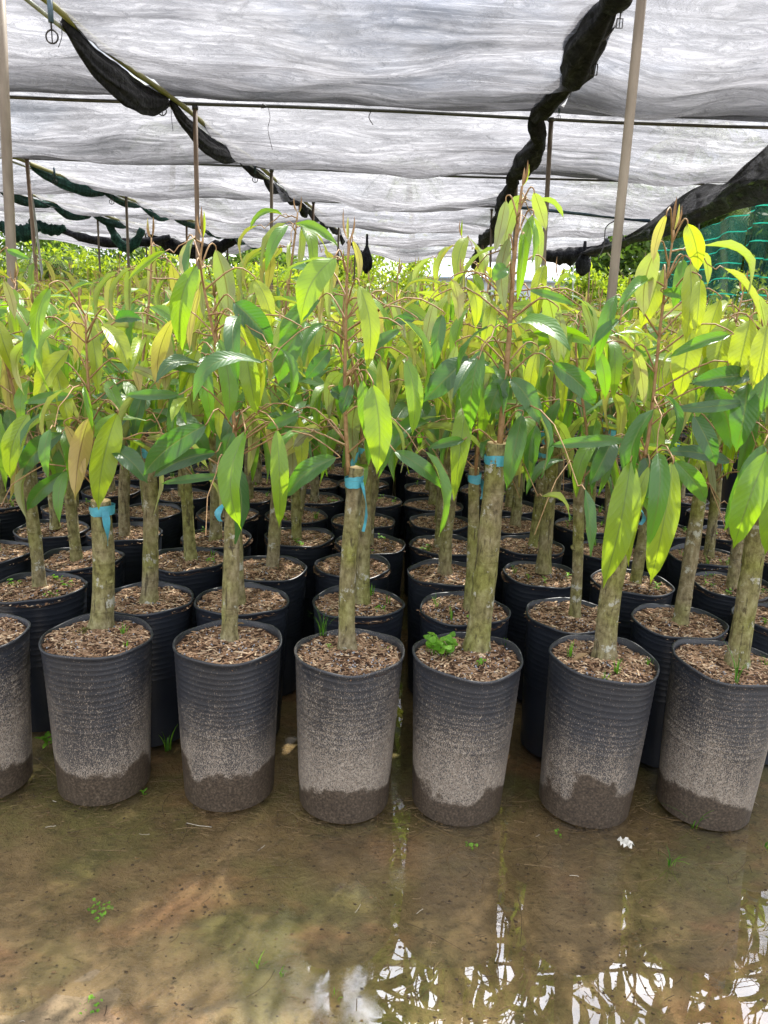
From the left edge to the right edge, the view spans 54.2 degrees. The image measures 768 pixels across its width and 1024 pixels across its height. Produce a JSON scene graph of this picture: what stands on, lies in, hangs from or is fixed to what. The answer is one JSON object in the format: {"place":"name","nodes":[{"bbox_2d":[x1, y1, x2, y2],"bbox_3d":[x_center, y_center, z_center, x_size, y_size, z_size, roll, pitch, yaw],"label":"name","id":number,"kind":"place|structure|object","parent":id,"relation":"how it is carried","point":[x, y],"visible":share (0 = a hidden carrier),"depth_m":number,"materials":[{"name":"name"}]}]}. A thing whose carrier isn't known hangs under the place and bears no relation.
{"place":"outdoors","nodes":[
{"label":"outdoors","id":0,"kind":"place"},
{"bbox_2d":[0,40,752,973],"label":"sky","id":1,"kind":"structure","parent":0,"point":[446,259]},
{"bbox_2d":[0,381,767,1023],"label":"ground","id":2,"kind":"structure","parent":0,"point":[316,969],"depth_m":1.89,"materials":[{"name":"soil"}]},
{"bbox_2d":[0,0,17,290],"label":"post","id":3,"kind":"object","parent":2,"relation":"on","point":[7,174],"visible":0.43,"depth_m":4.23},
{"bbox_2d":[24,158,37,282],"bbox_3d":[-4.636,-2.881,10.046,0.092,3.461,0.065,2,14,0],"label":"post","id":4,"kind":"object","parent":2,"relation":"on","point":[30,207],"visible":0.32,"depth_m":9.77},
{"bbox_2d":[0,251,91,284],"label":"tree","id":5,"kind":"object","parent":2,"relation":"on","point":[61,265],"visible":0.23,"depth_m":22.40,"materials":[{"name":"green plant"}]},
{"bbox_2d":[0,240,106,283],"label":"bush","id":6,"kind":"object","parent":2,"relation":"on","point":[61,253],"visible":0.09,"depth_m":23.26,"materials":[{"name":"green plant"}]},
{"bbox_2d":[0,298,140,731],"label":"potted sapling","id":7,"kind":"object","parent":2,"relation":"on","point":[40,599],"visible":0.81,"depth_m":2.51,"materials":[{"name":"green plant"}]},
{"bbox_2d":[44,243,145,292],"bbox_3d":[-8.223,-6.280,23.000,5.975,3.563,3.874,2,14,0],"label":"bush","id":8,"kind":"object","parent":2,"relation":"on","point":[93,260],"visible":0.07,"depth_m":21.96,"materials":[{"name":"green plant"}]},
{"bbox_2d":[97,220,100,271],"bbox_3d":[-5.787,-4.296,15.373,0.070,3.460,0.054,2,14,0],"label":"post","id":9,"kind":"object","parent":2,"relation":"on","point":[98,238],"visible":0.16,"depth_m":15.09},
{"bbox_2d":[21,194,173,236],"bbox_3d":[-5.841,-5.537,13.455,0.099,0.093,13.420,4,15,7],"label":"bamboo rail","id":10,"kind":"object","parent":9,"relation":"attached to","point":[111,217],"visible":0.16,"depth_m":15.03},
{"bbox_2d":[0,192,125,228],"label":"bunched net","id":11,"kind":"object","parent":10,"relation":"hanging from","point":[23,201],"visible":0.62,"depth_m":13.69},
{"bbox_2d":[0,193,180,248],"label":"shade cloth","id":12,"kind":"object","parent":10,"relation":"hanging from","point":[52,215],"visible":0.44,"depth_m":15.82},
{"bbox_2d":[62,229,170,247],"bbox_3d":[-5.813,-5.878,16.105,2.475,0.447,0.242,2,14,0],"label":"rolled net","id":13,"kind":"object","parent":12,"relation":"hanging from","point":[106,242],"visible":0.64,"depth_m":16.05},
{"bbox_2d":[106,226,144,252],"bbox_3d":[-5.378,-5.739,15.617,0.836,0.657,0.271,2,14,0],"label":"rolled net","id":14,"kind":"object","parent":12,"relation":"hanging from","point":[120,243],"visible":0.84,"depth_m":15.57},
{"bbox_2d":[20,218,264,746],"bbox_3d":[-0.719,-0.066,2.449,0.771,1.693,0.710,-3,15,-20],"label":"potted sapling","id":15,"kind":"object","parent":2,"relation":"on","point":[162,609],"visible":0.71,"depth_m":2.43,"materials":[{"name":"green plant"}]},
{"bbox_2d":[54,266,285,627],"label":"potted sapling","id":16,"kind":"object","parent":2,"relation":"on","point":[193,567],"visible":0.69,"depth_m":2.86,"materials":[{"name":"green plant"}]},
{"bbox_2d":[192,105,199,268],"bbox_3d":[-1.816,-2.081,7.373,0.057,3.460,0.057,-12,20,-43],"label":"post","id":17,"kind":"object","parent":2,"relation":"on","point":[195,146],"visible":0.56,"depth_m":7.07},
{"bbox_2d":[93,282,326,733],"bbox_3d":[-0.511,0.031,2.438,0.745,1.528,0.856,15,19,40],"label":"potted sapling","id":18,"kind":"object","parent":2,"relation":"on","point":[263,603],"visible":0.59,"depth_m":2.34,"materials":[{"name":"green plant"}]},
{"bbox_2d":[158,198,385,695],"bbox_3d":[-0.412,-0.201,2.786,0.903,1.811,0.765,-2,15,-16],"label":"potted sapling","id":19,"kind":"object","parent":2,"relation":"on","point":[273,568],"visible":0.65,"depth_m":2.73,"materials":[{"name":"green plant"}]},
{"bbox_2d":[193,209,451,823],"bbox_3d":[-0.151,0.038,2.143,0.637,1.689,0.649,2,14,0],"label":"potted sapling","id":20,"kind":"object","parent":2,"relation":"on","point":[348,676],"visible":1,"depth_m":2.08,"materials":[{"name":"plant"}]},
{"bbox_2d":[336,228,339,284],"bbox_3d":[-1.000,-4.179,15.664,0.094,3.461,0.059,2,14,0],"label":"post","id":21,"kind":"object","parent":2,"relation":"on","point":[338,236],"visible":0.12,"depth_m":15.32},
{"bbox_2d":[24,0,337,229],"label":"bamboo rail","id":22,"kind":"object","parent":21,"relation":"attached to","point":[57,9],"visible":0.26,"depth_m":5.94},
{"bbox_2d":[61,18,169,115],"bbox_3d":[-1.980,-3.264,5.715,0.110,0.314,1.782,3,14,5],"label":"bunched net","id":23,"kind":"object","parent":22,"relation":"hanging from","point":[118,83],"visible":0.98,"depth_m":5.53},
{"bbox_2d":[0,0,361,257],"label":"shade cloth","id":24,"kind":"object","parent":22,"relation":"hanging from","point":[143,161],"visible":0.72,"depth_m":8.19,"materials":[{"name":"fabric"}]},
{"bbox_2d":[169,100,235,163],"bbox_3d":[-1.772,-3.776,7.695,0.095,0.277,2.274,3,14,5],"label":"bunched net","id":25,"kind":"object","parent":22,"relation":"hanging from","point":[212,148],"visible":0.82,"depth_m":7.46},
{"bbox_2d":[239,163,361,251],"bbox_3d":[-1.101,-5.533,14.595,0.122,0.300,12.067,4,14,5],"label":"bunched net","id":26,"kind":"object","parent":22,"relation":"hanging from","point":[305,211],"visible":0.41,"depth_m":11.54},
{"bbox_2d":[53,0,598,262],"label":"shade cloth","id":27,"kind":"object","parent":22,"relation":"hanging from","point":[396,195],"visible":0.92,"depth_m":5.72,"materials":[{"name":"fabric"}]},
{"bbox_2d":[10,95,767,128],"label":"cross pipe","id":28,"kind":"object","parent":22,"relation":"on","point":[404,112],"visible":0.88,"depth_m":6.93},
{"bbox_2d":[275,254,451,303],"bbox_3d":[-0.974,-7.339,25.174,5.242,5.539,6.575,16,20,42],"label":"bush","id":29,"kind":"object","parent":2,"relation":"on","point":[375,282],"visible":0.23,"depth_m":25.44,"materials":[{"name":"green plant"}]},
{"bbox_2d":[244,249,485,640],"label":"potted sapling","id":30,"kind":"object","parent":2,"relation":"on","point":[379,610],"visible":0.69,"depth_m":2.47,"materials":[{"name":"green plant"}]},
{"bbox_2d":[0,260,758,337],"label":"distant saplings","id":31,"kind":"object","parent":2,"relation":"on","point":[291,289],"depth_m":8.67,"materials":[{"name":"green plant"}]},
{"bbox_2d":[341,259,543,692],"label":"potted sapling","id":32,"kind":"object","parent":2,"relation":"on","point":[444,572],"visible":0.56,"depth_m":2.81,"materials":[{"name":"green plant"}]},
{"bbox_2d":[344,263,590,639],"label":"potted sapling","id":33,"kind":"object","parent":2,"relation":"on","point":[443,612],"visible":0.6,"depth_m":2.40,"materials":[{"name":"green plant"}]},
{"bbox_2d":[512,187,517,256],"bbox_3d":[1.735,-2.675,10.240,0.191,3.462,0.059,2,14,0],"label":"post","id":34,"kind":"object","parent":2,"relation":"on","point":[516,192],"visible":0.02,"depth_m":9.94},
{"bbox_2d":[0,158,702,184],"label":"cross pipe","id":35,"kind":"object","parent":34,"relation":"on","point":[467,176],"visible":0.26,"depth_m":9.80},
{"bbox_2d":[469,0,632,269],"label":"bunched net","id":36,"kind":"object","parent":34,"relation":"attached to","point":[585,46],"visible":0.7,"depth_m":5.20,"materials":[{"name":"fabric"}]},
{"bbox_2d":[541,117,553,265],"bbox_3d":[1.514,-1.925,7.285,0.165,3.462,0.059,2,14,0],"label":"post","id":37,"kind":"object","parent":2,"relation":"on","point":[549,154],"visible":0.45,"depth_m":6.95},
{"bbox_2d":[469,259,679,699],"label":"potted sapling","id":38,"kind":"object","parent":2,"relation":"on","point":[543,576],"visible":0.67,"depth_m":2.84,"materials":[{"name":"green plant"}]},
{"bbox_2d":[554,262,634,309],"bbox_3d":[5.581,-5.910,23.203,2.876,3.381,3.985,-9,18,-37],"label":"bush","id":39,"kind":"object","parent":2,"relation":"on","point":[600,280],"visible":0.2,"depth_m":21.77,"materials":[{"name":"green plant"}]},
{"bbox_2d":[556,235,662,308],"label":"tree","id":40,"kind":"object","parent":2,"relation":"on","point":[604,260],"visible":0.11,"depth_m":27.84,"materials":[{"name":"green plant"}]},
{"bbox_2d":[603,0,646,418],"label":"post","id":41,"kind":"object","parent":2,"relation":"on","point":[636,49],"visible":0.49,"depth_m":3.69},
{"bbox_2d":[547,219,734,306],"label":"tree","id":42,"kind":"object","parent":2,"relation":"on","point":[646,251],"visible":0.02,"depth_m":26.02,"materials":[{"name":"green plant"}]},
{"bbox_2d":[562,318,755,639],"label":"potted sapling","id":43,"kind":"object","parent":2,"relation":"on","point":[638,589],"visible":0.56,"depth_m":2.77,"materials":[{"name":"green plant"}]},
{"bbox_2d":[639,208,767,298],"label":"palm tree","id":44,"kind":"object","parent":2,"relation":"on","point":[738,212],"visible":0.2,"depth_m":24.19,"materials":[{"name":"green plant"}]},
{"bbox_2d":[660,209,767,302],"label":"tree","id":45,"kind":"object","parent":2,"relation":"on","point":[743,258],"visible":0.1,"depth_m":24.57,"materials":[{"name":"green plant"}]},
{"bbox_3d":[-4.072,-4.277,15.567,0.097,3.461,0.059,2,14,0],"label":"post","id":46,"kind":"object","parent":2,"relation":"on","visible":0},
{"bbox_2d":[0,157,194,223],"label":"bamboo rail","id":47,"kind":"object","parent":46,"relation":"attached to","point":[131,200],"visible":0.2,"depth_m":10.12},
{"bbox_2d":[0,159,250,253],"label":"shade cloth","id":48,"kind":"object","parent":47,"relation":"hanging from","point":[69,201],"visible":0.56,"depth_m":13.10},
{"bbox_2d":[30,165,260,250],"bbox_3d":[-3.988,-5.828,15.170,0.113,0.226,10.891,4,14,7],"label":"bunched net","id":49,"kind":"object","parent":47,"relation":"hanging from","point":[75,188],"visible":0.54,"depth_m":11.35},
{"bbox_2d":[148,234,236,259],"bbox_3d":[-4.594,-6.406,18.035,2.150,0.665,0.446,2,14,0],"label":"rolled net","id":50,"kind":"object","parent":47,"relation":"hanging from","point":[222,246],"visible":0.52,"depth_m":17.91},
{"bbox_2d":[416,261,574,303],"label":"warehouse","id":51,"kind":"structure","parent":0,"point":[446,271],"depth_m":58.02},
{"bbox_2d":[658,214,749,318],"bbox_3d":[4.908,-3.825,12.243,0.146,1.495,3.916,2,14,0],"label":"net curtain","id":52,"kind":"object","parent":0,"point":[716,263],"visible":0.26,"depth_m":10.85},
{"label":"water","id":53,"kind":"structure","parent":0,"visible":0},
{"bbox_2d":[0,295,46,540],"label":"potted sapling","id":54,"kind":"object","parent":53,"relation":"on","point":[12,517],"visible":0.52,"depth_m":3.59,"materials":[{"name":"green plant"}]},
{"bbox_2d":[3,271,81,518],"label":"potted sapling","id":55,"kind":"object","parent":53,"relation":"on","point":[44,501],"visible":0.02,"depth_m":3.87,"materials":[{"name":"green plant"}]},
{"bbox_2d":[0,247,87,797],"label":"potted sapling","id":56,"kind":"object","parent":53,"relation":"on","point":[16,762],"visible":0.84,"depth_m":2.23,"materials":[{"name":"plant"}]},
{"bbox_2d":[1,247,88,441],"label":"potted sapling","id":57,"kind":"object","parent":53,"relation":"on","point":[31,277],"visible":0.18,"depth_m":5.20,"materials":[{"name":"green plant"}]},
{"bbox_2d":[0,333,98,579],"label":"potted sapling","id":58,"kind":"object","parent":53,"relation":"on","point":[15,557],"visible":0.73,"depth_m":2.89,"materials":[{"name":"green plant"}]},
{"bbox_2d":[0,262,107,553],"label":"potted sapling","id":59,"kind":"object","parent":53,"relation":"on","point":[54,532],"visible":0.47,"depth_m":3.14,"materials":[{"name":"green plant"}]},
{"bbox_2d":[23,287,117,529],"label":"potted sapling","id":60,"kind":"object","parent":53,"relation":"on","point":[83,511],"visible":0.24,"depth_m":3.52,"materials":[{"name":"green plant"}]},
{"bbox_2d":[1,287,162,613],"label":"potted sapling","id":61,"kind":"object","parent":53,"relation":"on","point":[74,557],"visible":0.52,"depth_m":2.83,"materials":[{"name":"green plant"}]},
{"bbox_2d":[25,284,141,522],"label":"potted sapling","id":62,"kind":"object","parent":53,"relation":"on","point":[112,494],"visible":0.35,"depth_m":3.92,"materials":[{"name":"green plant"}]},
{"bbox_2d":[1,280,221,805],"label":"potted sapling","id":63,"kind":"object","parent":53,"relation":"on","point":[97,664],"visible":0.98,"depth_m":2.14,"materials":[{"name":"plant"}]},
{"bbox_2d":[52,299,201,585],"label":"potted sapling","id":64,"kind":"object","parent":53,"relation":"on","point":[128,537],"visible":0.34,"depth_m":3.17,"materials":[{"name":"green plant"}]},
{"bbox_2d":[61,274,199,548],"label":"potted sapling","id":65,"kind":"object","parent":53,"relation":"on","point":[169,515],"visible":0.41,"depth_m":3.57,"materials":[{"name":"green plant"}]},
{"bbox_2d":[116,298,213,546],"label":"potted sapling","id":66,"kind":"object","parent":53,"relation":"on","point":[172,495],"visible":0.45,"depth_m":3.90,"materials":[{"name":"green plant"}]},
{"bbox_2d":[121,265,217,490],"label":"potted sapling","id":67,"kind":"object","parent":53,"relation":"on","point":[204,485],"visible":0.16,"depth_m":4.25,"materials":[{"name":"green plant"}]},
{"bbox_2d":[95,292,321,556],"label":"potted sapling","id":68,"kind":"object","parent":53,"relation":"on","point":[213,538],"visible":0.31,"depth_m":3.17,"materials":[{"name":"green plant"}]},
{"bbox_2d":[112,206,340,811],"bbox_3d":[-0.357,0.022,2.184,0.758,1.684,0.591,-8,18,-35],"label":"potted sapling","id":69,"kind":"object","parent":53,"relation":"on","point":[227,668],"visible":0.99,"depth_m":2.08,"materials":[{"name":"plant"}]},
{"bbox_2d":[195,331,258,555],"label":"potted sapling","id":70,"kind":"object","parent":53,"relation":"on","point":[250,525],"visible":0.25,"depth_m":3.59,"materials":[{"name":"green plant"}]},
{"bbox_2d":[235,279,281,491],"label":"potted sapling","id":71,"kind":"object","parent":53,"relation":"on","point":[260,482],"visible":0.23,"depth_m":4.29,"materials":[{"name":"green plant"}]},
{"bbox_2d":[199,278,353,638],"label":"potted sapling","id":72,"kind":"object","parent":53,"relation":"on","point":[308,547],"visible":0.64,"depth_m":3.23,"materials":[{"name":"green plant"}]},
{"bbox_2d":[244,297,327,555],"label":"potted sapling","id":73,"kind":"object","parent":53,"relation":"on","point":[259,501],"visible":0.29,"depth_m":3.92,"materials":[{"name":"green plant"}]},
{"bbox_2d":[275,306,357,531],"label":"potted sapling","id":74,"kind":"object","parent":53,"relation":"on","point":[330,505],"visible":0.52,"depth_m":3.94,"materials":[{"name":"green plant"}]},
{"bbox_2d":[258,303,375,532],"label":"potted sapling","id":75,"kind":"object","parent":53,"relation":"on","point":[313,517],"visible":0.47,"depth_m":3.60,"materials":[{"name":"green plant"}]},
{"bbox_2d":[262,308,436,595],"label":"potted sapling","id":76,"kind":"object","parent":53,"relation":"on","point":[326,569],"visible":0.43,"depth_m":2.82,"materials":[{"name":"green plant"}]},
{"bbox_2d":[319,271,399,512],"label":"potted sapling","id":77,"kind":"object","parent":53,"relation":"on","point":[383,487],"visible":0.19,"depth_m":4.31,"materials":[{"name":"green plant"}]},
{"bbox_2d":[321,293,422,553],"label":"potted sapling","id":78,"kind":"object","parent":53,"relation":"on","point":[384,524],"visible":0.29,"depth_m":3.54,"materials":[{"name":"green plant"}]},
{"bbox_2d":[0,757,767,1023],"bbox_3d":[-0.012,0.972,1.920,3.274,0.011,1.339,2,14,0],"label":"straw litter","id":79,"kind":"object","parent":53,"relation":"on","point":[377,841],"visible":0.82,"depth_m":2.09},
{"bbox_2d":[0,786,767,1023],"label":"mud crumbs","id":80,"kind":"object","parent":53,"relation":"on","point":[464,959],"visible":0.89,"depth_m":1.86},
{"bbox_2d":[344,292,433,538],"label":"potted sapling","id":81,"kind":"object","parent":53,"relation":"on","point":[389,505],"visible":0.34,"depth_m":3.94,"materials":[{"name":"green plant"}]},
{"bbox_2d":[355,256,445,534],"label":"potted sapling","id":82,"kind":"object","parent":53,"relation":"on","point":[400,484],"visible":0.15,"depth_m":5.01,"materials":[{"name":"green plant"}]},
{"bbox_2d":[316,258,492,597],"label":"potted sapling","id":83,"kind":"object","parent":53,"relation":"on","point":[390,549],"visible":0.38,"depth_m":3.14,"materials":[{"name":"green plant"}]},
{"bbox_2d":[388,262,476,593],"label":"potted sapling","id":84,"kind":"object","parent":53,"relation":"on","point":[415,506],"visible":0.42,"depth_m":3.94,"materials":[{"name":"green plant"}]},
{"bbox_2d":[404,315,475,501],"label":"potted sapling","id":85,"kind":"object","parent":53,"relation":"on","point":[417,489],"visible":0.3,"depth_m":4.32,"materials":[{"name":"green plant"}]},
{"bbox_2d":[401,309,505,540],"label":"potted sapling","id":86,"kind":"object","parent":53,"relation":"on","point":[424,524],"visible":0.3,"depth_m":3.59,"materials":[{"name":"green plant"}]},
{"bbox_2d":[396,222,527,565],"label":"potted sapling","id":87,"kind":"object","parent":53,"relation":"on","point":[425,547],"visible":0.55,"depth_m":3.12,"materials":[{"name":"green plant"}]},
{"bbox_2d":[412,162,636,826],"bbox_3d":[0.392,-0.017,2.172,0.568,1.828,0.836,9,16,24],"label":"potted sapling","id":88,"kind":"object","parent":53,"relation":"on","point":[465,687],"visible":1,"depth_m":2.08,"materials":[{"name":"plant"}]},
{"bbox_2d":[472,286,599,535],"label":"potted sapling","id":89,"kind":"object","parent":53,"relation":"on","point":[515,523],"visible":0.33,"depth_m":3.59,"materials":[{"name":"green plant"}]},
{"bbox_2d":[502,351,574,518],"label":"potted sapling","id":90,"kind":"object","parent":53,"relation":"on","point":[527,509],"visible":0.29,"depth_m":3.94,"materials":[{"name":"green plant"}]},
{"bbox_2d":[415,327,663,603],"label":"potted sapling","id":91,"kind":"object","parent":53,"relation":"on","point":[513,548],"visible":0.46,"depth_m":3.24,"materials":[{"name":"green plant"}]},
{"bbox_2d":[465,290,706,757],"bbox_3d":[0.597,0.085,2.386,0.694,1.535,0.813,2,14,0],"label":"potted sapling","id":92,"kind":"object","parent":53,"relation":"on","point":[549,621],"visible":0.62,"depth_m":2.43,"materials":[{"name":"green plant"}]},
{"bbox_2d":[530,295,659,503],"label":"potted sapling","id":93,"kind":"object","parent":53,"relation":"on","point":[567,493],"visible":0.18,"depth_m":4.31,"materials":[{"name":"green plant"}]},
{"bbox_2d":[545,284,672,539],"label":"potted sapling","id":94,"kind":"object","parent":53,"relation":"on","point":[561,511],"visible":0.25,"depth_m":3.94,"materials":[{"name":"green plant"}]},
{"bbox_2d":[541,272,689,601],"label":"potted sapling","id":95,"kind":"object","parent":53,"relation":"on","point":[592,564],"visible":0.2,"depth_m":3.16,"materials":[{"name":"green plant"}]},
{"bbox_2d":[554,332,691,568],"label":"potted sapling","id":96,"kind":"object","parent":53,"relation":"on","point":[563,533],"visible":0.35,"depth_m":3.60,"materials":[{"name":"green plant"}]},
{"bbox_2d":[595,296,675,507],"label":"potted sapling","id":97,"kind":"object","parent":53,"relation":"on","point":[600,500],"visible":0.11,"depth_m":4.13,"materials":[{"name":"green plant"}]},
{"bbox_2d":[515,197,760,828],"bbox_3d":[0.657,0.016,2.239,0.770,1.754,0.764,-10,19,-40],"label":"potted sapling","id":98,"kind":"object","parent":53,"relation":"on","point":[601,683],"visible":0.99,"depth_m":2.03,"materials":[{"name":"plant"}]},
{"bbox_2d":[606,296,736,579],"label":"potted sapling","id":99,"kind":"object","parent":53,"relation":"on","point":[680,535],"visible":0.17,"depth_m":3.56,"materials":[{"name":"green plant"}]},
{"bbox_2d":[586,270,767,767],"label":"potted sapling","id":100,"kind":"object","parent":53,"relation":"on","point":[658,631],"visible":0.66,"depth_m":2.45,"materials":[{"name":"green plant"}]},
{"bbox_2d":[640,298,767,604],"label":"potted sapling","id":101,"kind":"object","parent":53,"relation":"on","point":[711,557],"visible":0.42,"depth_m":3.21,"materials":[{"name":"green plant"}]},
{"bbox_2d":[656,288,767,831],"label":"potted sapling","id":102,"kind":"object","parent":53,"relation":"on","point":[714,748],"visible":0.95,"depth_m":2.14,"materials":[{"name":"plant"}]},
{"bbox_2d":[661,367,767,764],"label":"potted sapling","id":103,"kind":"object","parent":53,"relation":"on","point":[760,632],"visible":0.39,"depth_m":2.48,"materials":[{"name":"green plant"}]},
{"bbox_2d":[667,382,767,641],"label":"potted sapling","id":104,"kind":"object","parent":53,"relation":"on","point":[714,592],"visible":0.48,"depth_m":2.85,"materials":[{"name":"green plant"}]},
{"bbox_2d":[692,379,742,554],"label":"potted sapling","id":105,"kind":"object","parent":53,"relation":"on","point":[723,540],"visible":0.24,"depth_m":3.59,"materials":[{"name":"green plant"}]},
{"bbox_3d":[-2.236,-6.622,17.941,13.000,0.054,0.071,2,14,0],"label":"cross pipe","id":106,"kind":"object","parent":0,"visible":0},
{"bbox_2d":[487,0,767,261],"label":"shade cloth","id":107,"kind":"object","parent":106,"relation":"on","point":[703,61],"visible":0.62,"depth_m":6.67,"materials":[{"name":"fabric"}]},
{"bbox_2d":[546,237,609,266],"bbox_3d":[4.137,-5.596,16.071,1.384,0.664,0.396,2,14,0],"label":"rolled net","id":108,"kind":"object","parent":107,"relation":"hanging from","point":[568,256],"visible":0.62,"depth_m":15.98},
{"bbox_2d":[579,145,767,255],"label":"gathered net","id":109,"kind":"object","parent":107,"relation":"hanging from","point":[745,185],"visible":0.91,"depth_m":7.87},
{"bbox_2d":[737,203,767,307],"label":"net curtain","id":110,"kind":"object","parent":109,"relation":"hanging from","point":[759,250],"visible":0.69,"depth_m":9.38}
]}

